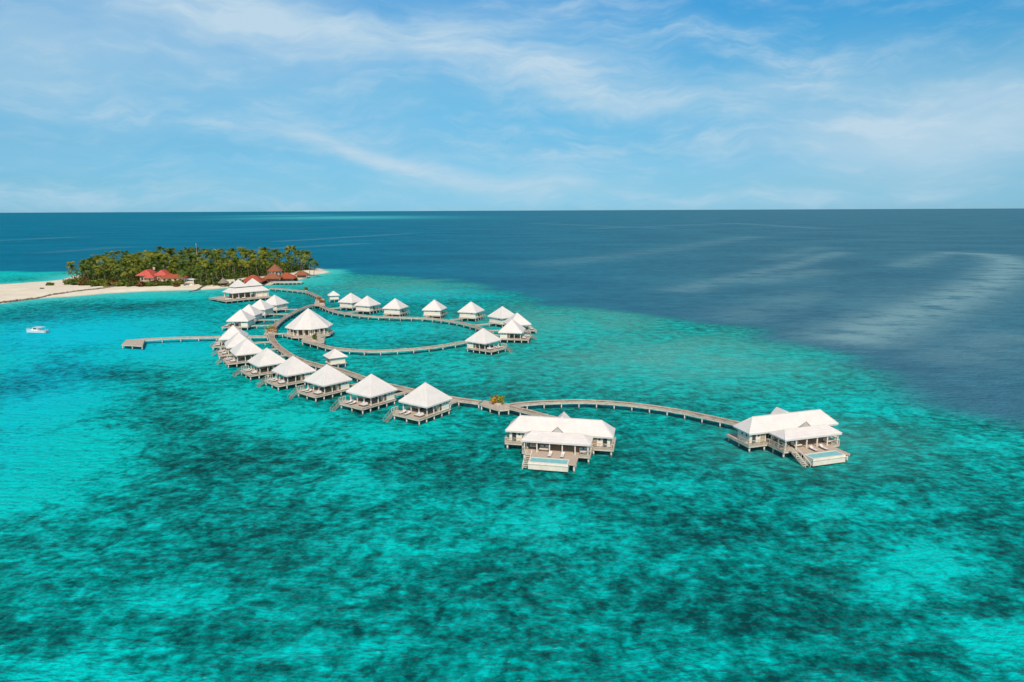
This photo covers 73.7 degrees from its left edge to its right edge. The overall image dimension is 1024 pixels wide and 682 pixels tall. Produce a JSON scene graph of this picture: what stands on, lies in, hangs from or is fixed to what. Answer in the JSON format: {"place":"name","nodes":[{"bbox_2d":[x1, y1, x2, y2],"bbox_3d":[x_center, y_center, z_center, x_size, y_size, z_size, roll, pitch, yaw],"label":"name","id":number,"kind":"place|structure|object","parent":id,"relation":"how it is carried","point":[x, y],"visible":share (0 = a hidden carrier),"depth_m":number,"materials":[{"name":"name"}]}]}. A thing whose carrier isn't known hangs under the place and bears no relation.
{"place":"outdoors","nodes":[
{"label":"outdoors","id":0,"kind":"place"},
{"bbox_2d":[0,268,328,303],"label":"beach","id":1,"kind":"structure","parent":0,"point":[14,291],"depth_m":423.65,"materials":[{"name":"sand"}]},
{"bbox_2d":[0,286,114,302],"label":"sandbag wall","id":2,"kind":"structure","parent":1,"relation":"on","point":[15,300],"depth_m":392.53,"materials":[{"name":"sand"}]},
{"bbox_2d":[63,277,75,284],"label":"beach bush","id":3,"kind":"object","parent":1,"relation":"on","point":[66,282],"visible":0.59,"depth_m":439.64,"materials":[{"name":"green plant"}]},
{"bbox_2d":[66,264,76,278],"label":"coconut palm","id":4,"kind":"object","parent":1,"relation":"on","point":[72,267],"visible":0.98,"depth_m":464.20,"materials":[{"name":"green plant"}]},
{"bbox_2d":[76,264,88,276],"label":"coconut palm","id":5,"kind":"object","parent":1,"relation":"on","point":[81,267],"visible":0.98,"depth_m":447.13,"materials":[{"name":"green plant"}]},
{"bbox_2d":[77,277,91,285],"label":"beach bush","id":6,"kind":"object","parent":1,"relation":"on","point":[80,281],"visible":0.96,"depth_m":435.10,"materials":[{"name":"green plant"}]},
{"bbox_2d":[81,279,92,285],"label":"beach bush","id":7,"kind":"object","parent":1,"relation":"on","point":[90,281],"visible":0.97,"depth_m":435.38,"materials":[{"name":"green plant"}]},
{"bbox_2d":[84,256,96,279],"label":"coconut palm","id":8,"kind":"object","parent":1,"relation":"on","point":[88,260],"visible":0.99,"depth_m":450.24,"materials":[{"name":"green plant"}]},
{"bbox_2d":[91,255,106,278],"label":"coconut palm","id":9,"kind":"object","parent":1,"relation":"on","point":[98,257],"visible":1,"depth_m":448.59,"materials":[{"name":"green plant"}]},
{"bbox_2d":[94,268,105,279],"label":"coconut palm","id":10,"kind":"object","parent":1,"relation":"on","point":[99,271],"visible":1,"depth_m":450.61,"materials":[{"name":"green plant"}]},
{"bbox_2d":[102,279,110,286],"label":"beach bush","id":11,"kind":"object","parent":1,"relation":"on","point":[106,283],"visible":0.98,"depth_m":428.49,"materials":[{"name":"green plant"}]},
{"bbox_2d":[113,281,125,286],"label":"beach bush","id":12,"kind":"object","parent":1,"relation":"on","point":[119,284],"visible":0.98,"depth_m":429.90,"materials":[{"name":"green plant"}]},
{"bbox_2d":[119,262,130,272],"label":"coconut palm","id":13,"kind":"object","parent":1,"relation":"on","point":[125,265],"visible":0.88,"depth_m":465.57,"materials":[{"name":"green plant"}]},
{"bbox_2d":[124,258,137,265],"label":"coconut palm","id":14,"kind":"object","parent":1,"relation":"on","point":[130,262],"visible":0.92,"depth_m":473.94,"materials":[{"name":"green plant"}]},
{"bbox_2d":[126,267,136,278],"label":"coconut palm","id":15,"kind":"object","parent":1,"relation":"on","point":[130,270],"visible":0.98,"depth_m":455.41,"materials":[{"name":"green plant"}]},
{"bbox_2d":[134,259,145,265],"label":"coconut palm","id":16,"kind":"object","parent":1,"relation":"on","point":[141,261],"visible":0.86,"depth_m":486.03,"materials":[{"name":"green plant"}]},
{"bbox_2d":[136,281,143,286],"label":"beach bush","id":17,"kind":"object","parent":1,"relation":"on","point":[139,284],"visible":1,"depth_m":430.17,"materials":[{"name":"brown plant"}]},
{"bbox_2d":[146,254,156,267],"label":"coconut palm","id":18,"kind":"object","parent":1,"relation":"on","point":[153,257],"visible":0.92,"depth_m":497.91,"materials":[{"name":"green plant"}]},
{"bbox_2d":[145,281,158,286],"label":"beach bush","id":19,"kind":"object","parent":1,"relation":"on","point":[151,283],"visible":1,"depth_m":431.42,"materials":[{"name":"green plant"}]},
{"bbox_2d":[146,263,157,269],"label":"coconut palm","id":20,"kind":"object","parent":1,"relation":"on","point":[150,265],"visible":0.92,"depth_m":466.45,"materials":[{"name":"green plant"}]},
{"bbox_2d":[135,267,173,281],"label":"red house","id":21,"kind":"structure","parent":1,"relation":"on","point":[148,275],"depth_m":457.56,"materials":[{"name":"tile"}]},
{"bbox_2d":[155,246,165,251],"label":"coconut palm","id":22,"kind":"object","parent":1,"relation":"on","point":[159,248],"visible":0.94,"depth_m":577.22,"materials":[{"name":"green plant"}]},
{"bbox_2d":[157,261,167,268],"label":"coconut palm","id":23,"kind":"object","parent":1,"relation":"on","point":[162,264],"visible":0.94,"depth_m":475.42,"materials":[{"name":"green plant"}]},
{"bbox_2d":[167,265,176,271],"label":"coconut palm","id":24,"kind":"object","parent":1,"relation":"on","point":[172,266],"visible":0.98,"depth_m":466.00,"materials":[{"name":"green plant"}]},
{"bbox_2d":[159,274,187,280],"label":"long pavilion","id":25,"kind":"structure","parent":1,"relation":"on","point":[172,277],"depth_m":454.85,"materials":[{"name":"orange"}]},
{"bbox_2d":[178,269,186,285],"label":"coconut palm","id":26,"kind":"object","parent":1,"relation":"on","point":[181,272],"visible":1,"depth_m":432.65,"materials":[{"name":"green plant"}]},
{"bbox_2d":[176,263,189,270],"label":"coconut palm","id":27,"kind":"object","parent":1,"relation":"on","point":[183,267],"visible":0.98,"depth_m":463.67,"materials":[{"name":"green plant"}]},
{"bbox_2d":[184,254,196,262],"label":"coconut palm","id":28,"kind":"object","parent":1,"relation":"on","point":[190,257],"visible":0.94,"depth_m":496.71,"materials":[{"name":"green plant"}]},
{"bbox_2d":[69,256,315,280],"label":"undergrowth","id":29,"kind":"object","parent":1,"relation":"on","point":[226,273],"visible":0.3,"depth_m":493.60,"materials":[{"name":"green plant"}]},
{"bbox_2d":[195,270,204,285],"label":"coconut palm","id":30,"kind":"object","parent":1,"relation":"on","point":[197,273],"visible":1,"depth_m":434.13,"materials":[{"name":"green plant"}]},
{"bbox_2d":[198,259,207,277],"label":"coconut palm","id":31,"kind":"object","parent":1,"relation":"on","point":[204,262],"visible":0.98,"depth_m":459.01,"materials":[{"name":"green plant"}]},
{"bbox_2d":[205,251,214,257],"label":"coconut palm","id":32,"kind":"object","parent":1,"relation":"on","point":[210,254],"visible":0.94,"depth_m":523.43,"materials":[{"name":"green plant"}]},
{"bbox_2d":[207,269,216,285],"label":"coconut palm","id":33,"kind":"object","parent":1,"relation":"on","point":[211,271],"visible":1,"depth_m":432.61,"materials":[{"name":"green plant"}]},
{"bbox_2d":[212,256,223,262],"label":"coconut palm","id":34,"kind":"object","parent":1,"relation":"on","point":[218,258],"visible":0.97,"depth_m":501.03,"materials":[{"name":"green plant"}]},
{"bbox_2d":[215,263,224,277],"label":"coconut palm","id":35,"kind":"object","parent":1,"relation":"on","point":[222,265],"visible":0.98,"depth_m":468.04,"materials":[{"name":"green plant"}]},
{"bbox_2d":[218,278,228,286],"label":"thatched hut","id":36,"kind":"object","parent":1,"relation":"on","point":[222,280],"visible":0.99,"depth_m":436.12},
{"bbox_2d":[227,251,236,266],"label":"coconut palm","id":37,"kind":"object","parent":1,"relation":"on","point":[232,253],"visible":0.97,"depth_m":534.18,"materials":[{"name":"green plant"}]},
{"bbox_2d":[231,260,239,270],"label":"coconut palm","id":38,"kind":"object","parent":1,"relation":"on","point":[235,261],"visible":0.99,"depth_m":479.48,"materials":[{"name":"green plant"}]},
{"bbox_2d":[237,248,248,253],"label":"coconut palm","id":39,"kind":"object","parent":1,"relation":"on","point":[241,250],"visible":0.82,"depth_m":548.69,"materials":[{"name":"green plant"}]},
{"bbox_2d":[240,252,248,257],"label":"coconut palm","id":40,"kind":"object","parent":1,"relation":"on","point":[243,254],"visible":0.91,"depth_m":531.21,"materials":[{"name":"green plant"}]},
{"bbox_2d":[243,261,249,275],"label":"coconut palm","id":41,"kind":"object","parent":1,"relation":"on","point":[246,264],"visible":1,"depth_m":482.92,"materials":[{"name":"green plant"}]},
{"bbox_2d":[243,275,266,285],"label":"pavilion","id":42,"kind":"structure","parent":1,"relation":"on","point":[256,278],"depth_m":446.22,"materials":[{"name":"orange"}]},
{"bbox_2d":[250,259,259,275],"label":"coconut palm","id":43,"kind":"object","parent":1,"relation":"on","point":[254,262],"visible":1,"depth_m":488.10,"materials":[{"name":"green plant"}]},
{"bbox_2d":[260,259,269,274],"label":"coconut palm","id":44,"kind":"object","parent":1,"relation":"on","point":[265,262],"visible":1,"depth_m":491.93,"materials":[{"name":"green plant"}]},
{"bbox_2d":[263,273,282,282],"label":"pavilion","id":45,"kind":"structure","parent":1,"relation":"on","point":[269,277],"depth_m":459.15,"materials":[{"name":"brown"}]},
{"bbox_2d":[267,264,282,275],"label":"tower pavilion","id":46,"kind":"structure","parent":1,"relation":"on","point":[275,268],"depth_m":477.47,"materials":[{"name":"brown"}]},
{"bbox_2d":[280,273,296,280],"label":"pavilion","id":47,"kind":"structure","parent":1,"relation":"on","point":[288,277],"depth_m":467.84,"materials":[{"name":"orange"}]},
{"bbox_2d":[283,246,294,252],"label":"coconut palm","id":48,"kind":"object","parent":1,"relation":"on","point":[289,248],"visible":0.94,"depth_m":561.11,"materials":[{"name":"green plant"}]},
{"bbox_2d":[292,250,302,266],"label":"coconut palm","id":49,"kind":"object","parent":1,"relation":"on","point":[297,252],"visible":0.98,"depth_m":545.78,"materials":[{"name":"green plant"}]},
{"bbox_2d":[294,271,308,277],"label":"pavilion","id":50,"kind":"structure","parent":1,"relation":"on","point":[301,274],"depth_m":494.42,"materials":[{"name":"brown"}]},
{"bbox_2d":[298,255,306,261],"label":"coconut palm","id":51,"kind":"object","parent":1,"relation":"on","point":[304,258],"visible":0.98,"depth_m":500.10,"materials":[{"name":"green plant"}]},
{"bbox_2d":[302,250,311,258],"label":"coconut palm","id":52,"kind":"object","parent":1,"relation":"on","point":[306,252],"visible":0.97,"depth_m":546.25,"materials":[{"name":"green plant"}]},
{"bbox_2d":[306,258,314,273],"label":"coconut palm","id":53,"kind":"object","parent":1,"relation":"on","point":[309,260],"visible":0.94,"depth_m":502.31,"materials":[{"name":"green plant"}]},
{"bbox_2d":[0,208,1023,681],"bbox_3d":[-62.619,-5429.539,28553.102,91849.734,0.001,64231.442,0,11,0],"label":"sea water","id":54,"kind":"structure","parent":0,"point":[184,510],"depth_m":131.32,"materials":[{"name":"liquid"}]},
{"bbox_2d":[26,326,48,332],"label":"motor boat","id":55,"kind":"object","parent":54,"relation":"on","point":[37,329],"visible":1,"depth_m":274.75,"materials":[{"name":"white plastic"}]},
{"bbox_2d":[122,339,144,349],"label":"landing stage","id":56,"kind":"object","parent":54,"relation":"in","point":[135,342],"visible":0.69,"depth_m":244.29,"materials":[{"name":"wood"}]},
{"bbox_2d":[143,335,267,342],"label":"jetty","id":57,"kind":"object","parent":54,"relation":"in","point":[190,337],"visible":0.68,"depth_m":255.16,"materials":[{"name":"wood"}]},
{"bbox_2d":[210,325,248,350],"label":"water villa","id":58,"kind":"object","parent":54,"relation":"in","point":[231,331],"visible":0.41,"depth_m":240.62,"materials":[{"name":"white paint"}]},
{"bbox_2d":[211,332,252,359],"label":"water villa","id":59,"kind":"object","parent":54,"relation":"in","point":[235,339],"visible":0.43,"depth_m":226.82,"materials":[{"name":"white paint"}]},
{"bbox_2d":[215,338,261,368],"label":"water villa","id":60,"kind":"object","parent":54,"relation":"in","point":[249,349],"visible":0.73,"depth_m":215.36,"materials":[{"name":"white paint"}]},
{"bbox_2d":[221,309,255,330],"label":"water villa","id":61,"kind":"object","parent":54,"relation":"in","point":[244,319],"visible":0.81,"depth_m":278.93,"materials":[{"name":"white paint"}]},
{"bbox_2d":[209,278,271,303],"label":"arrival pavilion","id":62,"kind":"structure","parent":54,"relation":"in","point":[237,289],"depth_m":372.69,"materials":[{"name":"concrete"}]},
{"bbox_2d":[235,304,263,322],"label":"water villa","id":63,"kind":"object","parent":54,"relation":"in","point":[253,311],"visible":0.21,"depth_m":295.67,"materials":[{"name":"white paint"}]},
{"bbox_2d":[232,348,285,380],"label":"water villa","id":64,"kind":"object","parent":54,"relation":"in","point":[269,359],"visible":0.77,"depth_m":200.55,"materials":[{"name":"white paint"}]},
{"bbox_2d":[252,299,274,316],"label":"water villa","id":65,"kind":"object","parent":54,"relation":"in","point":[266,308],"visible":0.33,"depth_m":312.16,"materials":[{"name":"white paint"}]},
{"bbox_2d":[265,329,276,337],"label":"planter platform","id":66,"kind":"structure","parent":54,"relation":"in","point":[266,332],"depth_m":264.86,"materials":[{"name":"wood"}]},
{"bbox_2d":[264,325,277,332],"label":"potted shrub","id":67,"kind":"object","parent":66,"relation":"on","point":[270,327],"visible":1,"depth_m":264.15,"materials":[{"name":"yellow plant"}]},
{"bbox_2d":[265,295,288,312],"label":"water villa","id":68,"kind":"object","parent":54,"relation":"in","point":[277,303],"visible":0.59,"depth_m":327.81,"materials":[{"name":"white paint"}]},
{"bbox_2d":[256,356,315,391],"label":"water villa","id":69,"kind":"object","parent":54,"relation":"in","point":[298,370],"visible":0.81,"depth_m":189.25,"materials":[{"name":"white paint"}]},
{"bbox_2d":[270,281,303,284],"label":"waterside terrace","id":70,"kind":"structure","parent":54,"relation":"in","point":[286,282],"depth_m":451.72,"materials":[{"name":"wood"}]},
{"bbox_2d":[269,288,321,298],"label":"walkway","id":71,"kind":"structure","parent":54,"relation":"in","point":[305,292],"depth_m":403.72,"materials":[{"name":"wood"}]},
{"bbox_2d":[284,308,333,340],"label":"round restaurant","id":72,"kind":"structure","parent":54,"relation":"in","point":[308,322],"depth_m":259.93,"materials":[{"name":"white"}]},
{"bbox_2d":[301,336,323,346],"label":"planter platform","id":73,"kind":"structure","parent":54,"relation":"in","point":[319,339],"depth_m":250.07,"materials":[{"name":"wood"}]},
{"bbox_2d":[314,299,324,307],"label":"planter platform","id":74,"kind":"structure","parent":54,"relation":"in","point":[317,303],"depth_m":343.55,"materials":[{"name":"wood"}]},
{"bbox_2d":[289,364,351,402],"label":"water villa","id":75,"kind":"object","parent":54,"relation":"in","point":[332,380],"visible":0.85,"depth_m":178.60,"materials":[{"name":"white paint"}]},
{"bbox_2d":[327,291,339,301],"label":"pavilion","id":76,"kind":"structure","parent":54,"relation":"in","point":[333,295],"depth_m":363.72,"materials":[{"name":"white"}]},
{"bbox_2d":[323,349,347,367],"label":"pavilion","id":77,"kind":"structure","parent":54,"relation":"in","point":[335,357],"depth_m":210.68,"materials":[{"name":"white"}]},
{"bbox_2d":[338,293,361,310],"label":"water villa","id":78,"kind":"object","parent":54,"relation":"in","point":[350,300],"visible":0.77,"depth_m":334.18,"materials":[{"name":"white"}]},
{"bbox_2d":[330,374,397,414],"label":"water villa","id":79,"kind":"object","parent":54,"relation":"in","point":[377,391],"visible":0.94,"depth_m":167.78,"materials":[{"name":"white paint"}]},
{"bbox_2d":[359,401,368,406],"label":"daybed","id":80,"kind":"object","parent":79,"relation":"on","point":[364,404],"visible":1,"depth_m":164.69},
{"bbox_2d":[354,296,382,313],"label":"water villa","id":81,"kind":"object","parent":54,"relation":"in","point":[366,304],"visible":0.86,"depth_m":322.69,"materials":[{"name":"white paint"}]},
{"bbox_2d":[268,304,482,409],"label":"walkway","id":82,"kind":"structure","parent":54,"relation":"in","point":[276,344],"depth_m":210.74,"materials":[{"name":"wood"}]},
{"bbox_2d":[302,340,466,355],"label":"walkway","id":83,"kind":"structure","parent":54,"relation":"in","point":[317,344],"depth_m":233.63,"materials":[{"name":"wood"}]},
{"bbox_2d":[382,298,409,316],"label":"water villa","id":84,"kind":"object","parent":54,"relation":"in","point":[395,306],"visible":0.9,"depth_m":312.50,"materials":[{"name":"white paint"}]},
{"bbox_2d":[394,391,409,397],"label":"gangway","id":85,"kind":"object","parent":54,"relation":"in","point":[401,393],"visible":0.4,"depth_m":176.84,"materials":[{"name":"wood"}]},
{"bbox_2d":[317,305,492,333],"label":"walkway","id":86,"kind":"structure","parent":54,"relation":"in","point":[411,318],"depth_m":300.62,"materials":[{"name":"wood"}]},
{"bbox_2d":[384,382,452,425],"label":"water villa","id":87,"kind":"object","parent":54,"relation":"in","point":[431,401],"visible":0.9,"depth_m":159.13,"materials":[{"name":"white"}]},
{"bbox_2d":[414,411,424,416],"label":"daybed","id":88,"kind":"object","parent":87,"relation":"on","point":[420,414],"visible":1,"depth_m":155.99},
{"bbox_2d":[422,300,447,318],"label":"water villa","id":89,"kind":"object","parent":54,"relation":"in","point":[435,308],"visible":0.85,"depth_m":307.19,"materials":[{"name":"white paint"}]},
{"bbox_2d":[458,302,485,321],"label":"water villa","id":90,"kind":"object","parent":54,"relation":"in","point":[470,310],"visible":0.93,"depth_m":300.32,"materials":[{"name":"white paint"}]},
{"bbox_2d":[465,328,512,355],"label":"water villa","id":91,"kind":"object","parent":54,"relation":"in","point":[479,340],"visible":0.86,"depth_m":232.74,"materials":[{"name":"white paint"}]},
{"bbox_2d":[480,400,509,415],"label":"planter platform","id":92,"kind":"structure","parent":54,"relation":"in","point":[490,405],"depth_m":163.85,"materials":[{"name":"wood"}]},
{"bbox_2d":[489,394,504,404],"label":"potted shrub","id":93,"kind":"object","parent":92,"relation":"on","point":[498,398],"visible":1,"depth_m":165.06,"materials":[{"name":"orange plant"}]},
{"bbox_2d":[488,306,513,327],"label":"water villa","id":94,"kind":"object","parent":54,"relation":"in","point":[500,315],"visible":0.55,"depth_m":285.23,"materials":[{"name":"white paint"}]},
{"bbox_2d":[498,319,537,343],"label":"water villa","id":95,"kind":"object","parent":54,"relation":"in","point":[509,329],"visible":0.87,"depth_m":250.31,"materials":[{"name":"white paint"}]},
{"bbox_2d":[503,313,536,331],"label":"water villa","id":96,"kind":"object","parent":54,"relation":"in","point":[518,318],"visible":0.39,"depth_m":267.72,"materials":[{"name":"white paint"}]},
{"bbox_2d":[504,405,556,416],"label":"walkway","id":97,"kind":"structure","parent":54,"relation":"in","point":[524,410],"depth_m":159.68,"materials":[{"name":"wood"}]},
{"bbox_2d":[505,412,615,472],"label":"pool bungalow","id":98,"kind":"object","parent":54,"relation":"in","point":[565,433],"visible":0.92,"depth_m":134.79,"materials":[{"name":"white"}]},
{"bbox_2d":[512,432,516,440],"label":"door","id":99,"kind":"structure","parent":98,"relation":"in","point":[514,435],"depth_m":139.08,"materials":[{"name":"grey glass"}]},
{"bbox_2d":[539,445,548,450],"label":"daybed","id":100,"kind":"object","parent":98,"relation":"on","point":[544,448],"visible":0.83,"depth_m":133.42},
{"bbox_2d":[578,447,589,453],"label":"daybed","id":101,"kind":"object","parent":98,"relation":"on","point":[584,449],"visible":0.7,"depth_m":132.22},
{"bbox_2d":[602,438,607,446],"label":"door","id":102,"kind":"structure","parent":98,"relation":"in","point":[605,440],"depth_m":135.26,"materials":[{"name":"grey glass"}]},
{"bbox_2d":[509,399,738,427],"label":"walkway","id":103,"kind":"structure","parent":54,"relation":"in","point":[543,403],"depth_m":164.98,"materials":[{"name":"wood"}]},
{"bbox_2d":[726,407,849,467],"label":"pool bungalow","id":104,"kind":"object","parent":54,"relation":"in","point":[806,429],"visible":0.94,"depth_m":136.79,"materials":[{"name":"white"}]},
{"bbox_2d":[775,440,787,446],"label":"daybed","id":105,"kind":"object","parent":104,"relation":"on","point":[782,443],"visible":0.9,"depth_m":135.42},
{"bbox_2d":[789,441,802,447],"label":"daybed","id":106,"kind":"object","parent":104,"relation":"on","point":[792,443],"visible":0.89,"depth_m":135.10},
{"bbox_2d":[822,437,833,443],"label":"daybed","id":107,"kind":"object","parent":104,"relation":"on","point":[824,439],"visible":0.78,"depth_m":137.66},
{"bbox_2d":[0,0,1023,212],"label":"sky","id":108,"kind":"structure","parent":0,"point":[106,105],"materials":[{"name":"blue"}]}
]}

